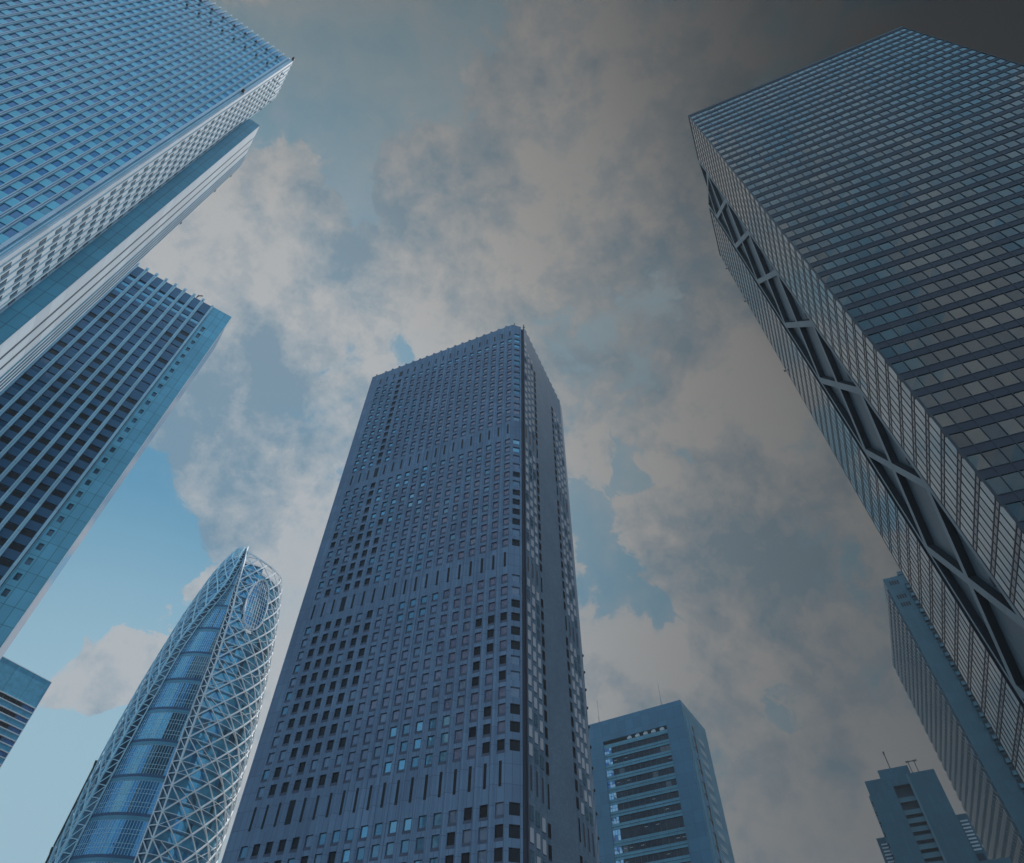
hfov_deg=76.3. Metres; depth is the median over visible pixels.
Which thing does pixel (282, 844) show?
window
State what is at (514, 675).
corner window
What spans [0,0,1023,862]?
sky
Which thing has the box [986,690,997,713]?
side window
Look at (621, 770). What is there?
strip window
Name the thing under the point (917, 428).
side window
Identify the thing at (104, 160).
window
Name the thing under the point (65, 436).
window
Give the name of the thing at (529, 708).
side window
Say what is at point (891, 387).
side window
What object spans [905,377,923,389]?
window
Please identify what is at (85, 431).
window
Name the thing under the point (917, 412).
side window
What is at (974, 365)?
window
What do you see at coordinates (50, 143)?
window
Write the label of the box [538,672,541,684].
side window
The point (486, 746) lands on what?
window
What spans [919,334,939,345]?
window
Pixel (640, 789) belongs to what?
strip window
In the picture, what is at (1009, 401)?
window
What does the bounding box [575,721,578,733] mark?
side window
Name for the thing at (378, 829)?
window
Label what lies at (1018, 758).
side window
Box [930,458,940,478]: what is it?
side window
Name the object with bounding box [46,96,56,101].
window
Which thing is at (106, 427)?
window
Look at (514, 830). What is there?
corner window
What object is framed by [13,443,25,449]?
window
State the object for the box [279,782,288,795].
window
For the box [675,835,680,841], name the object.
strip window
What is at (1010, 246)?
window
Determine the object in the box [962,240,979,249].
window
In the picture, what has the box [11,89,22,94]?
window
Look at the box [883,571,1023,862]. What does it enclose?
office tower
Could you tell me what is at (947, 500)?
side window
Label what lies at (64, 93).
window
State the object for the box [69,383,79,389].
window
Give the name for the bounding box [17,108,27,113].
window
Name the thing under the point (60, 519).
small window
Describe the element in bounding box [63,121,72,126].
window
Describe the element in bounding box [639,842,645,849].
strip window
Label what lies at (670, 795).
strip window
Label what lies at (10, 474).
window
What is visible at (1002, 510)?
side window
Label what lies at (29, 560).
small window
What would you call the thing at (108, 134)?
window
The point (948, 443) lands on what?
side window
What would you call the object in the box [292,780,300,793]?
window
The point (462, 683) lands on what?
window
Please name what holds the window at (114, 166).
in the office tower at (128, 130)
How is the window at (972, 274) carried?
in the office tower at (866, 204)
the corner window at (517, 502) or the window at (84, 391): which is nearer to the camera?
the corner window at (517, 502)
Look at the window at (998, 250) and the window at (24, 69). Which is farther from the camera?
the window at (24, 69)
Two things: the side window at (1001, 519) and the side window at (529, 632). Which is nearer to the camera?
the side window at (1001, 519)
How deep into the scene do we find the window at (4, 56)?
111.86 m
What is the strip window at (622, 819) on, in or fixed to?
in the office tower at (657, 796)
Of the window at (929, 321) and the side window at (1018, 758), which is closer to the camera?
the side window at (1018, 758)
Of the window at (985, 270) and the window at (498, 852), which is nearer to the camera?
the window at (498, 852)
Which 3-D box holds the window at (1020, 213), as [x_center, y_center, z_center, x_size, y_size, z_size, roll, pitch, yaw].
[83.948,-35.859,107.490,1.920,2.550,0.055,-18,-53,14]
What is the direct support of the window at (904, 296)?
in the office tower at (866, 204)
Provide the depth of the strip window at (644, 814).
224.83 m
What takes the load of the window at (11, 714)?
in the office building
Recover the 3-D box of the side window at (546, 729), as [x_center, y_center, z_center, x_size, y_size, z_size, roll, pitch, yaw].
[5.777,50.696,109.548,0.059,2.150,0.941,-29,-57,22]
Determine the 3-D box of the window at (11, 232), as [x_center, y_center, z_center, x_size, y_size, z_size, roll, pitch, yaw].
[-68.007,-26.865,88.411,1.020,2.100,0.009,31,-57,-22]
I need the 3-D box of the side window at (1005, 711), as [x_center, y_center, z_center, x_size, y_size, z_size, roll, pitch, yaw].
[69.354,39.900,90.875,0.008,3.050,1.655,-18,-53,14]
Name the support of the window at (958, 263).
in the office tower at (866, 204)
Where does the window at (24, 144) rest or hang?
in the office tower at (128, 130)
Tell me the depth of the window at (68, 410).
173.68 m
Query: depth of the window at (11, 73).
109.80 m
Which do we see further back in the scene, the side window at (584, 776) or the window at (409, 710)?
the side window at (584, 776)
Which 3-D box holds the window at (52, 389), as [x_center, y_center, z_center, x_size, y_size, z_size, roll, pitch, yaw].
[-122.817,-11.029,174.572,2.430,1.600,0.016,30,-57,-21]
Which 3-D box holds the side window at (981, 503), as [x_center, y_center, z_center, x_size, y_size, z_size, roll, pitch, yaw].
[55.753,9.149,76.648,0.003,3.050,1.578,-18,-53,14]
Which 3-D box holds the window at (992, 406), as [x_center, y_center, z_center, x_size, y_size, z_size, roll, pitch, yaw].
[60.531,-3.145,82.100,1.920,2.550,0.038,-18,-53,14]
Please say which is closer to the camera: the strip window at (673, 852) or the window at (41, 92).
the window at (41, 92)
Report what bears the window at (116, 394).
in the office tower at (91, 396)
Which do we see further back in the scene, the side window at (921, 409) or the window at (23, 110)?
the window at (23, 110)
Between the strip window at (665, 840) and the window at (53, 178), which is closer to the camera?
the window at (53, 178)
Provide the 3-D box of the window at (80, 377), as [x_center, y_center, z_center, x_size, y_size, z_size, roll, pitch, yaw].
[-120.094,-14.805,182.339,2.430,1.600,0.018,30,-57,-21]
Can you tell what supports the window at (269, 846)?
in the office tower at (428, 704)
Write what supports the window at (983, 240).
in the office tower at (866, 204)
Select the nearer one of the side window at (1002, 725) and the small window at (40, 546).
the side window at (1002, 725)
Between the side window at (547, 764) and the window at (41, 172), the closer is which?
the window at (41, 172)
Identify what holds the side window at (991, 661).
in the office tower at (866, 204)
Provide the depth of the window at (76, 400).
176.97 m
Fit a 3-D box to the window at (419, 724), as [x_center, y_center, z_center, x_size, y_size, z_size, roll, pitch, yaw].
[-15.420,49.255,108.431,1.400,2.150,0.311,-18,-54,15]
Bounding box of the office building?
[0,656,51,767]
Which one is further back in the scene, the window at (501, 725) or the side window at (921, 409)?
the window at (501, 725)
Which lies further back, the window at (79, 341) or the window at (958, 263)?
the window at (79, 341)
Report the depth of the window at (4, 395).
165.56 m
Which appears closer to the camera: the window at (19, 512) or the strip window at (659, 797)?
the window at (19, 512)
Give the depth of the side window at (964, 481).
79.88 m
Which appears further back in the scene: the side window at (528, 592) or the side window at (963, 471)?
the side window at (528, 592)
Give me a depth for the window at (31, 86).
111.03 m
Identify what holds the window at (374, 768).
in the office tower at (428, 704)
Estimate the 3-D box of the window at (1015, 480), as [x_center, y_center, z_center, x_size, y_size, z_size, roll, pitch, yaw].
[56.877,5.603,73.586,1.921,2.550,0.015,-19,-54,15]
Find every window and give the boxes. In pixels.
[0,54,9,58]
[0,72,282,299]
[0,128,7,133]
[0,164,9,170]
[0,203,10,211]
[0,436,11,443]
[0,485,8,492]
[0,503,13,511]
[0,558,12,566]
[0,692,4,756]
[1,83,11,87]
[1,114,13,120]
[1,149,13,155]
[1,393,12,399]
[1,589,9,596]
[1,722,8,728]
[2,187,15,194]
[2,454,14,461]
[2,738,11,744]
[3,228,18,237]
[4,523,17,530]
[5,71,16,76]
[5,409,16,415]
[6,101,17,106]
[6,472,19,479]
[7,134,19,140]
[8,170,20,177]
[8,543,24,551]
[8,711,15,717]
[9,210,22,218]
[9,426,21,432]
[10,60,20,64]
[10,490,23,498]
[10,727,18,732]
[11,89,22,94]
[11,384,22,389]
[12,121,23,126]
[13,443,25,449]
[13,573,21,580]
[14,155,25,161]
[14,193,27,200]
[15,399,26,405]
[15,509,28,517]
[16,78,26,82]
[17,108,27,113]
[17,460,29,467]
[17,716,24,721]
[18,141,30,147]
[19,415,30,422]
[20,67,30,71]
[20,177,32,184]
[20,529,35,537]
[21,217,35,225]
[21,375,32,380]
[21,478,34,485]
[22,96,32,100]
[23,127,34,133]
[23,432,34,438]
[24,558,32,564]
[24,705,31,710]
[25,162,37,168]
[25,390,36,396]
[26,84,35,88]
[26,200,39,207]
[26,496,39,503]
[27,449,39,455]
[28,114,39,119]
[29,405,40,411]
[30,147,41,153]
[30,366,41,371]
[30,515,45,523]
[31,73,40,77]
[32,102,42,107]
[32,184,44,191]
[32,466,44,473]
[33,421,44,428]
[34,134,44,139]
[34,381,45,386]
[35,62,43,66]
[36,90,46,95]
[36,169,47,175]
[36,484,48,491]
[36,543,43,550]
[37,438,48,444]
[38,121,48,126]
[38,206,51,214]
[38,396,49,402]
[39,357,49,363]
[40,79,49,83]
[40,154,52,160]
[41,502,55,510]
[42,411,54,418]
[42,455,53,461]
[43,108,52,113]
[43,190,55,197]
[43,372,53,377]
[45,140,55,146]
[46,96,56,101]
[46,472,58,479]
[46,530,54,536]
[47,175,59,181]
[47,387,58,392]
[47,427,58,434]
[48,349,57,354]
[49,127,59,132]
[50,85,59,89]
[51,490,65,498]
[52,160,62,166]
[52,363,62,369]
[52,402,62,408]
[52,444,62,450]
[53,114,62,119]
[55,146,66,152]
[55,197,67,204]
[56,341,66,347]
[56,378,66,383]
[56,417,67,423]
[56,461,68,467]
[56,516,63,522]
[57,102,66,107]
[58,181,70,188]
[59,91,68,95]
[59,133,69,138]
[60,355,70,361]
[60,392,71,398]
[60,433,71,440]
[60,478,74,485]
[62,166,73,173]
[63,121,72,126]
[65,334,74,339]
[65,369,74,375]
[65,408,75,414]
[65,450,76,456]
[66,108,75,113]
[66,153,76,158]
[66,504,73,509]
[68,347,78,353]
[69,139,79,145]
[69,187,81,194]
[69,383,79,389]
[69,423,80,429]
[70,466,82,474]
[72,127,82,132]
[73,173,83,179]
[73,361,82,366]
[73,398,83,404]
[74,439,85,445]
[76,115,85,119]
[76,159,86,165]
[77,340,86,345]
[77,375,86,381]
[78,413,88,420]
[79,145,89,151]
[79,455,91,463]
[81,353,90,358]
[82,132,92,138]
[82,389,91,395]
[83,179,94,185]
[83,429,93,435]
[85,367,95,372]
[86,120,94,125]
[86,404,96,410]
[87,165,96,170]
[88,445,99,452]
[89,151,99,157]
[89,381,99,386]
[91,419,101,425]
[92,138,101,143]
[93,359,102,364]
[94,395,103,401]
[95,126,104,131]
[96,435,107,442]
[97,171,107,177]
[97,372,106,378]
[99,157,109,163]
[99,410,108,416]
[102,144,111,149]
[102,387,111,392]
[104,132,112,137]
[104,364,113,369]
[104,425,115,431]
[106,401,116,407]
[109,163,119,169]
[109,378,118,383]
[111,150,120,155]
[111,415,122,422]
[113,138,122,143]
[114,392,122,398]
[116,370,125,375]
[119,406,129,413]
[121,156,130,161]
[121,384,130,389]
[123,143,131,149]
[125,397,136,404]
[132,149,140,154]
[132,389,143,395]
[139,381,149,387]
[145,373,155,379]
[237,846,247,861]
[250,844,260,859]
[255,787,264,800]
[263,842,272,857]
[267,785,276,798]
[276,840,285,854]
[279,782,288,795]
[289,837,299,852]
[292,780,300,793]
[296,762,305,775]
[301,856,307,862]
[303,835,312,850]
[304,777,313,790]
[309,760,317,772]
[315,854,321,862]
[316,833,326,848]
[317,775,325,788]
[321,757,329,770]
[328,852,335,862]
[330,772,338,785]
[330,831,339,845]
[334,755,342,767]
[341,850,349,862]
[343,770,351,783]
[344,828,353,843]
[346,752,354,765]
[350,735,358,747]
[355,847,364,862]
[356,767,364,780]
[358,826,367,841]
[359,750,367,762]
[363,732,370,744]
[369,765,377,778]
[369,845,378,861]
[372,747,380,759]
[373,823,382,838]
[375,730,383,742]
[383,762,391,775]
[384,842,393,858]
[385,744,393,757]
[387,821,396,836]
[388,727,396,739]
[391,711,398,722]
[396,759,404,773]
[399,741,407,754]
[399,840,408,856]
[401,724,409,736]
[402,818,411,833]
[404,708,411,719]
[410,756,418,770]
[412,739,420,751]
[414,837,423,854]
[415,721,422,733]
[417,705,424,716]
[417,816,425,831]
[424,754,432,767]
[426,736,434,748]
[428,719,435,731]
[430,702,437,713]
[430,835,439,851]
[432,813,440,828]
[438,751,446,764]
[440,733,447,746]
[441,716,449,728]
[443,699,450,711]
[445,683,452,694]
[446,832,454,849]
[446,855,453,862]
[447,810,456,826]
[452,748,460,762]
[454,730,461,743]
[455,713,462,725]
[457,696,464,708]
[458,680,465,691]
[461,830,470,846]
[462,853,469,862]
[463,808,471,823]
[467,745,474,759]
[468,727,475,740]
[469,710,476,722]
[470,693,477,705]
[471,677,478,688]
[478,827,486,844]
[478,850,485,862]
[479,805,487,821]
[481,742,489,756]
[482,724,490,737]
[483,707,490,719]
[484,690,491,702]
[485,658,492,669]
[485,674,491,685]
[493,848,502,862]
[494,824,502,841]
[495,802,503,818]
[496,739,504,753]
[497,704,504,716]
[497,721,504,734]
[498,671,505,682]
[498,687,505,699]
[499,655,505,666]
[508,848,519,862]
[509,802,519,815]
[509,825,519,838]
[510,687,519,697]
[510,704,519,714]
[510,721,519,732]
[510,740,519,750]
[511,587,519,594]
[511,600,519,607]
[511,613,519,620]
[511,627,519,634]
[511,641,519,649]
[511,656,519,664]
[511,671,519,680]
[512,509,519,514]
[512,519,519,524]
[512,529,519,535]
[512,540,519,546]
[512,575,519,581]
[513,472,519,477]
[513,481,519,486]
[513,490,519,495]
[513,499,519,504]
[527,589,529,600]
[527,602,530,613]
[527,615,530,627]
[527,629,530,641]
[528,644,530,655]
[528,658,531,670]
[528,673,531,686]
[528,689,531,703]
[528,706,531,720]
[529,724,532,738]
[529,742,532,757]
[529,804,533,822]
[530,827,533,844]
[530,850,534,862]
[532,609,534,620]
[532,622,535,634]
[533,637,535,648]
[533,650,535,662]
[533,665,536,678]
[533,680,536,693]
[534,697,536,709]
[534,713,537,727]
[534,730,537,745]
[535,749,538,763]
[536,603,539,614]
[536,811,539,828]
[536,832,540,850]
[537,616,539,627]
[537,629,540,640]
[537,643,540,654]
[538,657,540,669]
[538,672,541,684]
[539,688,541,700]
[539,703,542,716]
[539,719,542,733]
[540,737,543,751]
[540,755,543,770]
[542,636,544,647]
[542,650,544,660]
[542,817,545,833]
[542,838,546,856]
[543,664,545,675]
[543,678,545,690]
[544,694,546,706]
[544,710,546,722]
[545,726,547,739]
[545,743,548,757]
[546,762,548,775]
[548,823,550,839]
[548,844,551,861]
[573,746,575,758]
[574,762,576,775]
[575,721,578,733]
[575,779,577,792]
[576,736,579,748]
[576,796,578,809]
[577,752,580,764]
[578,768,581,780]
[579,727,582,739]
[579,784,582,797]
[580,742,583,754]
[580,801,584,815]
[581,757,584,769]
[583,773,585,785]
[584,747,587,759]
[584,790,587,803]
[585,807,588,820]
[586,763,588,774]
[587,779,590,791]
[588,795,591,808]
[589,812,592,825]
[617,791,621,797]
[618,803,623,810]
[619,767,624,773]
[619,816,624,822]
[620,779,625,784]
[621,828,626,839]
[622,790,627,796]
[622,845,627,852]
[623,802,628,808]
[624,766,629,772]
[625,814,630,821]
[626,827,632,838]
[627,789,632,795]
[628,844,633,851]
[629,801,634,807]
[630,813,635,819]
[631,776,636,782]
[632,826,637,836]
[633,752,638,758]
[633,788,637,794]
[634,800,639,806]
[634,843,639,850]
[635,763,640,769]
[635,856,641,862]
[636,775,641,781]
[636,812,641,818]
[637,825,643,835]
[638,786,643,792]
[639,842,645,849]
[640,762,645,768]
[640,798,645,805]
[641,811,646,817]
[641,855,647,862]
[642,773,647,779]
[643,785,648,791]
[643,824,649,834]
[645,797,650,803]
[645,841,651,847]
[647,772,652,778]
[647,810,652,816]
[647,854,653,861]
[649,748,654,754]
[649,784,654,790]
[649,822,655,833]
[651,759,656,765]
[651,796,656,802]
[651,839,656,846]
[652,808,658,815]
[653,771,658,777]
[653,853,659,860]
[654,782,659,789]
[654,821,660,832]
[656,758,661,764]
[656,794,662,801]
[657,838,662,845]
[658,770,663,775]
[658,807,663,813]
[659,852,665,859]
[660,781,665,787]
[660,820,666,830]
[662,757,667,762]
[662,793,667,799]
[663,837,668,844]
[664,768,669,774]
[664,806,669,812]
[665,851,671,858]
[666,780,671,786]
[666,819,672,829]
[668,792,673,798]
[669,767,674,773]
[669,836,674,843]
[670,804,675,811]
[671,779,676,785]
[671,849,677,856]
[672,817,678,828]
[673,791,678,797]
[675,803,681,810]
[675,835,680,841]
[677,848,683,855]
[678,816,684,827]
[681,833,686,840]
[683,847,688,854]
[690,119,1023,763]
[691,28,1023,501]
[857,319,872,329]
[859,303,874,313]
[868,333,884,342]
[869,315,886,325]
[871,299,887,309]
[873,284,889,293]
[876,351,884,365]
[879,346,896,357]
[880,328,897,339]
[882,311,899,321]
[883,295,900,304]
[885,280,901,289]
[888,366,896,381]
[889,374,897,390]
[889,381,897,397]
[890,390,898,406]
[892,342,911,353]
[892,361,909,373]
[893,324,911,335]
[895,307,912,317]
[896,291,913,300]
[898,275,914,285]
[901,382,910,398]
[901,389,910,406]
[902,398,910,414]
[902,406,911,423]
[902,413,911,431]
[903,422,911,438]
[903,429,912,447]
[904,357,924,369]
[905,338,924,349]
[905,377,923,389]
[907,320,925,330]
[908,303,925,313]
[909,287,927,296]
[910,272,927,280]
[914,398,924,416]
[914,405,924,424]
[915,415,924,432]
[915,423,925,442]
[916,432,925,449]
[916,439,925,457]
[916,447,925,465]
[916,454,925,472]
[917,373,938,385]
[917,463,926,480]
[918,353,939,365]
[918,394,938,407]
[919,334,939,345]
[920,315,939,326]
[921,299,939,309]
[922,282,940,292]
[923,267,940,276]
[929,417,939,435]
[929,424,939,443]
[929,433,939,452]
[929,441,939,460]
[930,450,939,468]
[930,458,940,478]
[930,466,940,485]
[930,474,940,493]
[930,481,940,500]
[932,389,954,403]
[933,348,953,360]
[933,368,954,381]
[933,412,954,426]
[934,311,953,322]
[934,329,954,340]
[935,278,953,288]
[935,294,954,304]
[936,263,953,272]
[945,437,956,456]
[945,445,956,465]
[945,453,956,474]
[945,462,956,481]
[945,470,955,490]
[945,478,955,498]
[945,486,955,506]
[945,494,955,514]
[945,502,955,522]
[948,259,966,268]
[948,325,968,336]
[948,344,969,356]
[948,364,970,377]
[948,385,970,399]
[948,408,971,422]
[949,274,967,283]
[949,290,967,300]
[949,307,968,318]
[949,432,971,447]
[958,613,968,633]
[958,619,968,639]
[959,608,968,626]
[960,515,972,536]
[960,523,971,544]
[961,255,980,263]
[961,270,980,279]
[961,458,974,479]
[961,465,974,487]
[961,474,973,496]
[961,483,973,505]
[961,491,973,512]
[961,500,972,521]
[961,508,972,529]
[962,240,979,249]
[962,286,981,296]
[962,302,982,313]
[962,320,983,332]
[963,339,984,351]
[963,359,985,372]
[963,380,986,394]
[964,403,988,418]
[964,427,989,443]
[966,453,990,469]
[972,648,983,669]
[972,654,982,675]
[972,660,982,681]
[973,630,984,651]
[973,637,983,657]
[973,643,983,664]
[974,236,992,244]
[975,250,993,259]
[975,265,994,275]
[976,281,995,291]
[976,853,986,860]
[977,298,997,309]
[977,316,998,327]
[977,531,990,554]
[977,538,990,561]
[977,547,989,569]
[978,335,1000,347]
[978,355,1001,367]
[978,515,991,538]
[978,523,991,545]
[979,376,1003,390]
[979,489,993,512]
[979,497,992,521]
[979,506,992,529]
[980,398,1005,413]
[980,481,993,503]
[981,423,1006,438]
[982,448,1008,465]
[985,476,1011,493]
[985,706,995,727]
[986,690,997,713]
[986,696,996,717]
[987,232,1005,240]
[987,674,999,695]
[987,679,998,701]
[987,685,997,706]
[988,246,1006,255]
[988,662,1000,683]
[988,667,999,690]
[989,261,1009,270]
[989,655,1000,678]
[990,277,1010,287]
[991,294,1011,304]
[992,311,1014,323]
[993,330,1015,342]
[994,350,1018,363]
[995,371,1020,385]
[995,565,1009,589]
[995,572,1008,596]
[996,548,1011,573]
[996,556,1010,580]
[997,394,1022,409]
[997,539,1011,565]
[998,418,1023,434]
[998,523,1013,547]
[998,531,1012,556]
[999,506,1015,529]
[999,513,1014,538]
[1000,227,1019,236]
[1000,444,1023,461]
[1000,733,1011,755]
[1000,738,1011,759]
[1001,242,1021,250]
[1001,471,1023,489]
[1001,723,1013,744]
[1001,728,1012,750]
[1002,256,1022,266]
[1002,717,1013,740]
[1003,705,1015,728]
[1003,712,1014,735]
[1004,273,1023,282]
[1004,695,1016,718]
[1004,700,1016,723]
[1005,289,1023,300]
[1005,501,1023,520]
[1005,683,1018,706]
[1005,688,1017,712]
[1007,307,1023,318]
[1008,326,1023,338]
[1010,346,1023,358]
[1012,209,1023,217]
[1013,223,1023,231]
[1014,600,1023,618]
[1015,591,1023,609]
[1016,761,1023,775]
[1016,766,1023,782]
[1017,755,1023,769]
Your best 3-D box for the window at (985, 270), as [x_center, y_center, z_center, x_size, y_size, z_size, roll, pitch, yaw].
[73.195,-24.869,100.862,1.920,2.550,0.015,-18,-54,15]
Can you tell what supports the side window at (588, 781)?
in the office tower at (428, 704)
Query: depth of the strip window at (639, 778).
234.16 m
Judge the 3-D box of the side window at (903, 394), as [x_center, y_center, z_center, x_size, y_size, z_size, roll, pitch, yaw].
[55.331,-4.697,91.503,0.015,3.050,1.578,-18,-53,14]
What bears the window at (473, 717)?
in the office tower at (428, 704)
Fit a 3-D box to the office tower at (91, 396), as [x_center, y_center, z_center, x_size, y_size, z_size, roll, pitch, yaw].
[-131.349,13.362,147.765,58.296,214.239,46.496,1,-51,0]
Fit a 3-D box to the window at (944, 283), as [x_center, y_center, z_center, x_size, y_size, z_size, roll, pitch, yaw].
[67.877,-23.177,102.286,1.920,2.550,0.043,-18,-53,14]
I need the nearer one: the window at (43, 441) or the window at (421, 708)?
the window at (421, 708)
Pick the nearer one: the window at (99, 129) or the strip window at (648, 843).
the window at (99, 129)
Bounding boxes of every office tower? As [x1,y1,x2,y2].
[0,0,294,390]
[0,263,231,658]
[45,547,282,862]
[221,323,600,862]
[588,687,734,862]
[688,26,1023,783]
[865,752,1011,862]
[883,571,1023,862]
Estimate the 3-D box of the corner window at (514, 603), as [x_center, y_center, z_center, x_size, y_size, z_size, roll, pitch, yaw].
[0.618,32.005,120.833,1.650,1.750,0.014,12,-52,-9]
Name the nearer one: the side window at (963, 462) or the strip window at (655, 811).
the side window at (963, 462)
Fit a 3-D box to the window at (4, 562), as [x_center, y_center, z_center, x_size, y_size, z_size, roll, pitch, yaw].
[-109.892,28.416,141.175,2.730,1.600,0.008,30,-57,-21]
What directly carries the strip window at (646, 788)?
in the office tower at (657, 796)
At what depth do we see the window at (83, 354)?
187.79 m
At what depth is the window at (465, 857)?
90.24 m
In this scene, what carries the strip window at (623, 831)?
in the office tower at (657, 796)
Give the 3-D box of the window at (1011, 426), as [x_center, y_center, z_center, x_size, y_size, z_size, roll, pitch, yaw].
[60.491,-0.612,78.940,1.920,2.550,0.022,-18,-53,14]
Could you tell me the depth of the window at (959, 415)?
83.04 m
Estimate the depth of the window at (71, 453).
166.25 m
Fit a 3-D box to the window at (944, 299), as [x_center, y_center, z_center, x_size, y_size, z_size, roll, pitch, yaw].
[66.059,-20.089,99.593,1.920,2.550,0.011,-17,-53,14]
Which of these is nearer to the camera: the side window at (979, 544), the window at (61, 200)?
the side window at (979, 544)
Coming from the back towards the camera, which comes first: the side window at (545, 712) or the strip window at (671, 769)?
the strip window at (671, 769)
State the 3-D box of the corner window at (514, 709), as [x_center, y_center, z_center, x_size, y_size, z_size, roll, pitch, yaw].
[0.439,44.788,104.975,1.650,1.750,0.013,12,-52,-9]
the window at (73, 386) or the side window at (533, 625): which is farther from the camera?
the window at (73, 386)
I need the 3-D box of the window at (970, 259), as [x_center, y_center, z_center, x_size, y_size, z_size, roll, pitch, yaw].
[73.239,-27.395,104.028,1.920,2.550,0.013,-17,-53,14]
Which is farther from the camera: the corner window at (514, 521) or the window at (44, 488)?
the window at (44, 488)
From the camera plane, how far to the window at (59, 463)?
162.95 m
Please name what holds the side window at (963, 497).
in the office tower at (866, 204)
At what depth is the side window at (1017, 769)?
93.89 m
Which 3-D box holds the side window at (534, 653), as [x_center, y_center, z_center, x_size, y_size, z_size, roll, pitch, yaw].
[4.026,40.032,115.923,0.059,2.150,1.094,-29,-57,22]
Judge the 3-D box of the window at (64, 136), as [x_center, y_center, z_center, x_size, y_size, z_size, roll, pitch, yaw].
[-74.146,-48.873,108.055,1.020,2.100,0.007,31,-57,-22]
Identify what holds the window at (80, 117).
in the office tower at (128, 130)
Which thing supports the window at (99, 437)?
in the office tower at (91, 396)
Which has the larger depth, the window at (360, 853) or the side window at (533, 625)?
the side window at (533, 625)
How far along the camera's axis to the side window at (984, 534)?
79.42 m
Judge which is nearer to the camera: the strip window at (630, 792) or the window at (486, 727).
the window at (486, 727)
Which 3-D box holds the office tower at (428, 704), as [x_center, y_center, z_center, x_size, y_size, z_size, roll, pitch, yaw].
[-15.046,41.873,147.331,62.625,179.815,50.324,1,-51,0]
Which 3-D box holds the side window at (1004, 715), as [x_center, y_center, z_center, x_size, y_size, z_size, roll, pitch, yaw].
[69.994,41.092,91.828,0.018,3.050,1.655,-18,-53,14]
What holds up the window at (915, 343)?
in the office tower at (866, 204)
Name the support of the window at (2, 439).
in the office tower at (91, 396)
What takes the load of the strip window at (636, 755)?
in the office tower at (657, 796)
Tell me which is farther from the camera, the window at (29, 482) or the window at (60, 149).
the window at (29, 482)
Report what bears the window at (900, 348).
in the office tower at (866, 204)
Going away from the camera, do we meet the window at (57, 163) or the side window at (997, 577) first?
the side window at (997, 577)
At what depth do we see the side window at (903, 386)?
90.61 m
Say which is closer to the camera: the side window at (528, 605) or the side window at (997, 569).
the side window at (997, 569)
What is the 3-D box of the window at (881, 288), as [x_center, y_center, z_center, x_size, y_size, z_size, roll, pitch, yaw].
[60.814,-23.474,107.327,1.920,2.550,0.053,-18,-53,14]
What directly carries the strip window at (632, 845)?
in the office tower at (657, 796)
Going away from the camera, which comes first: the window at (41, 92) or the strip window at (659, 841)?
the window at (41, 92)
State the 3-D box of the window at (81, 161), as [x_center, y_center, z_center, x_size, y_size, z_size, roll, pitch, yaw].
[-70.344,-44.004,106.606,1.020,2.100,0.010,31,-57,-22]
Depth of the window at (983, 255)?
103.58 m
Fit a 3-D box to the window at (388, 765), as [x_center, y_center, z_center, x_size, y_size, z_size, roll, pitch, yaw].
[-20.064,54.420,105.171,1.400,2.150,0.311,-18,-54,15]
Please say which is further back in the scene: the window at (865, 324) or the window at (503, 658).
the window at (503, 658)
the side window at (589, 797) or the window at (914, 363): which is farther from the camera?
the side window at (589, 797)
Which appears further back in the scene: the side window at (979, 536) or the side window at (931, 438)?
the side window at (931, 438)
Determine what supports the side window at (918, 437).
in the office tower at (866, 204)
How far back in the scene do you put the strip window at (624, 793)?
233.11 m
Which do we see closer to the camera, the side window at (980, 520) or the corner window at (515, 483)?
the side window at (980, 520)
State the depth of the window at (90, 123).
114.57 m
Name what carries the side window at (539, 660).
in the office tower at (428, 704)
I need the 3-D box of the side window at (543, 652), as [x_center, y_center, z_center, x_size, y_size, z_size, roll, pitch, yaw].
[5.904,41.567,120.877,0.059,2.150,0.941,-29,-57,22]
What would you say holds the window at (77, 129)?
in the office tower at (128, 130)
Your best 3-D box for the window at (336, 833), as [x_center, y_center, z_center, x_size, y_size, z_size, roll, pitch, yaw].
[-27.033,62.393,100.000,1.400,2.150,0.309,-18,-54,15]
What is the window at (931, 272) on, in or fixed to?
in the office tower at (866, 204)
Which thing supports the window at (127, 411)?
in the office tower at (91, 396)
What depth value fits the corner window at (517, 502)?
141.56 m
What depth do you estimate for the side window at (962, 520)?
84.39 m
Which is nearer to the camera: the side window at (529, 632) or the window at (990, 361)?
the window at (990, 361)
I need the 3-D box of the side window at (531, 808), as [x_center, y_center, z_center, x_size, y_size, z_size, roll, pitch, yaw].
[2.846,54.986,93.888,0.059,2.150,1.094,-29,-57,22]
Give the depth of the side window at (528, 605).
121.29 m
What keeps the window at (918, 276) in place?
in the office tower at (866, 204)
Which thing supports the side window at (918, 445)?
in the office tower at (866, 204)
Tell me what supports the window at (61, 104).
in the office tower at (128, 130)
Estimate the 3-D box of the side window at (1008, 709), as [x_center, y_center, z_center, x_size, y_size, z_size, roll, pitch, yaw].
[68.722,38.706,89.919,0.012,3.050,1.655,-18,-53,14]
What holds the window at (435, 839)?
in the office tower at (428, 704)
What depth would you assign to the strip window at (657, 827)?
219.84 m
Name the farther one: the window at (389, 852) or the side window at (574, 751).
the side window at (574, 751)
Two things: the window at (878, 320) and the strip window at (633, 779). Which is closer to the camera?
the window at (878, 320)
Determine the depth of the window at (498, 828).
90.85 m
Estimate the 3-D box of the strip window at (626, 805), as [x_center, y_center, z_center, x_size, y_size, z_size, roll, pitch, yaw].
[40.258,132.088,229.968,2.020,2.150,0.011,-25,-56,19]
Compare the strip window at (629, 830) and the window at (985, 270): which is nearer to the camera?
the window at (985, 270)
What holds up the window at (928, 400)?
in the office tower at (866, 204)
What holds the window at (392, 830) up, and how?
in the office tower at (428, 704)

